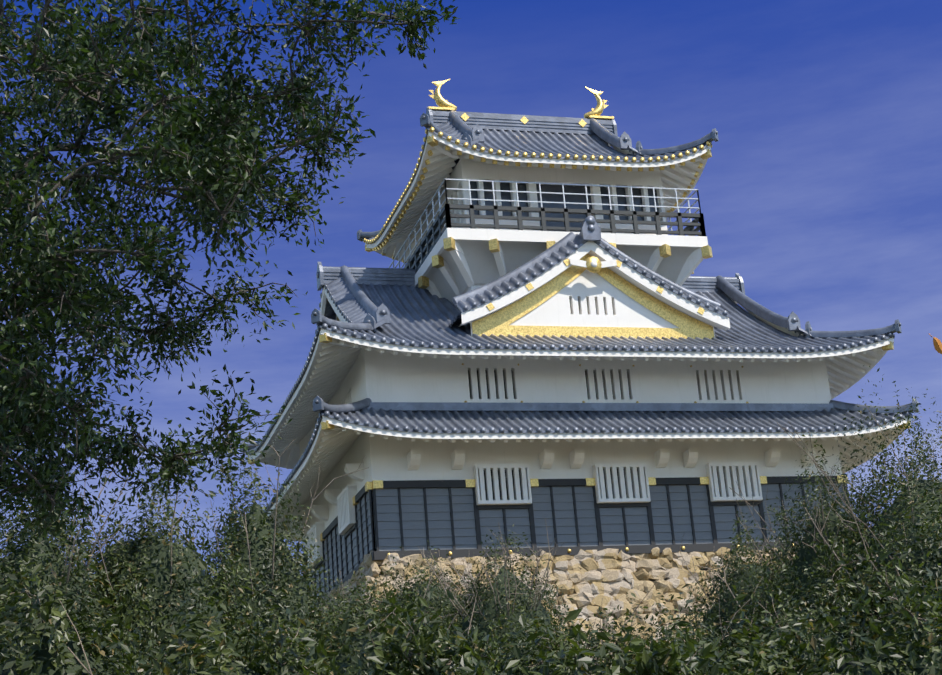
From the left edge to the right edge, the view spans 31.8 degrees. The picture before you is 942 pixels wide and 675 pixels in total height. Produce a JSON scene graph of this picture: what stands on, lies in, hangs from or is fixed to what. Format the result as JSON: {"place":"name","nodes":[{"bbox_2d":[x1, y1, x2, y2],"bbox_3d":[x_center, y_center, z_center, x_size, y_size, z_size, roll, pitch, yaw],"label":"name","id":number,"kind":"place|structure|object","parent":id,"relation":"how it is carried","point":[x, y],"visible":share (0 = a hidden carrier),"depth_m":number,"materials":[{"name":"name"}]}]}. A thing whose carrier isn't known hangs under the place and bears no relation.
{"place":"outdoors","nodes":[
{"label":"outdoors","id":0,"kind":"place"},
{"bbox_2d":[0,0,941,578],"label":"sky","id":1,"kind":"structure","parent":0,"point":[820,186],"materials":[{"name":"blue"}]},
{"bbox_2d":[928,333,941,353],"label":"falling leaf","id":2,"kind":"object","parent":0,"point":[937,343],"visible":1,"depth_m":6.90,"materials":[{"name":"orange plant"}]},
{"bbox_3d":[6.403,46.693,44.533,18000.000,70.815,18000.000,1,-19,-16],"label":"terrain","id":3,"kind":"structure","parent":0,"visible":0},
{"bbox_2d":[0,533,162,674],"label":"shrub","id":4,"kind":"object","parent":3,"relation":"on","point":[44,643],"visible":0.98,"depth_m":13.64,"materials":[{"name":"green plant"}]},
{"bbox_2d":[0,450,188,674],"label":"shrub","id":5,"kind":"object","parent":3,"relation":"on","point":[13,561],"visible":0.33,"depth_m":22.97,"materials":[{"name":"green plant"}]},
{"bbox_2d":[48,440,272,674],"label":"shrub","id":6,"kind":"object","parent":3,"relation":"on","point":[174,569],"visible":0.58,"depth_m":23.95,"materials":[{"name":"green plant"}]},
{"bbox_2d":[58,547,337,674],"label":"shrub","id":7,"kind":"object","parent":3,"relation":"on","point":[225,664],"visible":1,"depth_m":13.05,"materials":[{"name":"green plant"}]},
{"bbox_2d":[0,0,461,551],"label":"tree","id":8,"kind":"object","parent":3,"relation":"on","point":[208,162],"visible":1,"depth_m":9.93,"materials":[{"name":"green plant"}]},
{"bbox_2d":[165,435,368,673],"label":"shrub","id":9,"kind":"object","parent":3,"relation":"on","point":[258,538],"visible":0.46,"depth_m":26.08,"materials":[{"name":"green plant"}]},
{"bbox_2d":[309,570,410,659],"bbox_3d":[-3.087,7.182,36.200,3.491,4.453,3.439,-12,-19,21],"label":"shrub","id":10,"kind":"object","parent":3,"relation":"on","point":[345,600],"visible":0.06,"depth_m":36.51,"materials":[{"name":"green plant"}]},
{"bbox_2d":[283,567,482,674],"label":"shrub","id":11,"kind":"object","parent":3,"relation":"on","point":[335,641],"visible":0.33,"depth_m":23.26,"materials":[{"name":"green plant"}]},
{"bbox_2d":[289,580,507,674],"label":"shrub","id":12,"kind":"object","parent":3,"relation":"on","point":[429,658],"visible":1,"depth_m":14.26,"materials":[{"name":"green plant"}]},
{"bbox_2d":[338,540,500,643],"bbox_3d":[-0.853,6.971,37.228,3.908,4.776,3.934,-16,-21,30],"label":"shrub","id":13,"kind":"object","parent":3,"relation":"on","point":[437,590],"visible":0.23,"depth_m":37.18,"materials":[{"name":"green plant"}]},
{"bbox_2d":[418,518,568,669],"bbox_3d":[0.670,6.535,35.121,3.424,5.277,3.191,1,-19,-16],"label":"shrub","id":14,"kind":"object","parent":3,"relation":"on","point":[504,586],"visible":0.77,"depth_m":35.10,"materials":[{"name":"green plant"}]},
{"bbox_2d":[310,546,796,661],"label":"stone base wall","id":15,"kind":"structure","parent":3,"relation":"on","point":[587,581],"depth_m":50.66,"materials":[{"name":"beige stone"}]},
{"bbox_2d":[239,79,918,607],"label":"castle","id":16,"kind":"structure","parent":15,"relation":"on","point":[535,331],"depth_m":54.05,"materials":[{"name":"paint"}]},
{"bbox_2d":[465,580,657,674],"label":"shrub","id":17,"kind":"object","parent":3,"relation":"on","point":[531,659],"visible":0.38,"depth_m":23.32,"materials":[{"name":"green plant"}]},
{"bbox_2d":[473,598,720,674],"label":"shrub","id":18,"kind":"object","parent":3,"relation":"on","point":[648,663],"visible":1,"depth_m":12.67,"materials":[{"name":"green plant"}]},
{"bbox_2d":[554,578,761,674],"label":"shrub","id":19,"kind":"object","parent":3,"relation":"on","point":[662,636],"visible":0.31,"depth_m":22.71,"materials":[{"name":"green plant"}]},
{"bbox_2d":[665,500,806,668],"bbox_3d":[5.846,5.505,32.252,4.024,4.992,3.694,1,-19,-16],"label":"shrub","id":20,"kind":"object","parent":3,"relation":"on","point":[724,599],"visible":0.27,"depth_m":32.07,"materials":[{"name":"green plant"}]},
{"bbox_2d":[624,584,862,674],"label":"shrub","id":21,"kind":"object","parent":3,"relation":"on","point":[778,664],"visible":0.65,"depth_m":13.73,"materials":[{"name":"green plant"}]},
{"bbox_2d":[696,524,906,674],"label":"shrub","id":22,"kind":"object","parent":3,"relation":"on","point":[832,595],"visible":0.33,"depth_m":21.47,"materials":[{"name":"green plant"}]},
{"bbox_2d":[729,429,940,638],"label":"shrub","id":23,"kind":"object","parent":3,"relation":"on","point":[811,534],"visible":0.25,"depth_m":30.09,"materials":[{"name":"green plant"}]},
{"bbox_2d":[779,365,941,608],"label":"shrub","id":24,"kind":"object","parent":3,"relation":"on","point":[919,486],"visible":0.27,"depth_m":29.16,"materials":[{"name":"green plant"}]},
{"bbox_2d":[781,524,941,674],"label":"shrub","id":25,"kind":"object","parent":3,"relation":"on","point":[899,659],"visible":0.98,"depth_m":13.27,"materials":[{"name":"green plant"}]},
{"bbox_2d":[804,463,941,665],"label":"shrub","id":26,"kind":"object","parent":3,"relation":"on","point":[911,562],"visible":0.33,"depth_m":21.26,"materials":[{"name":"green plant"}]}
]}

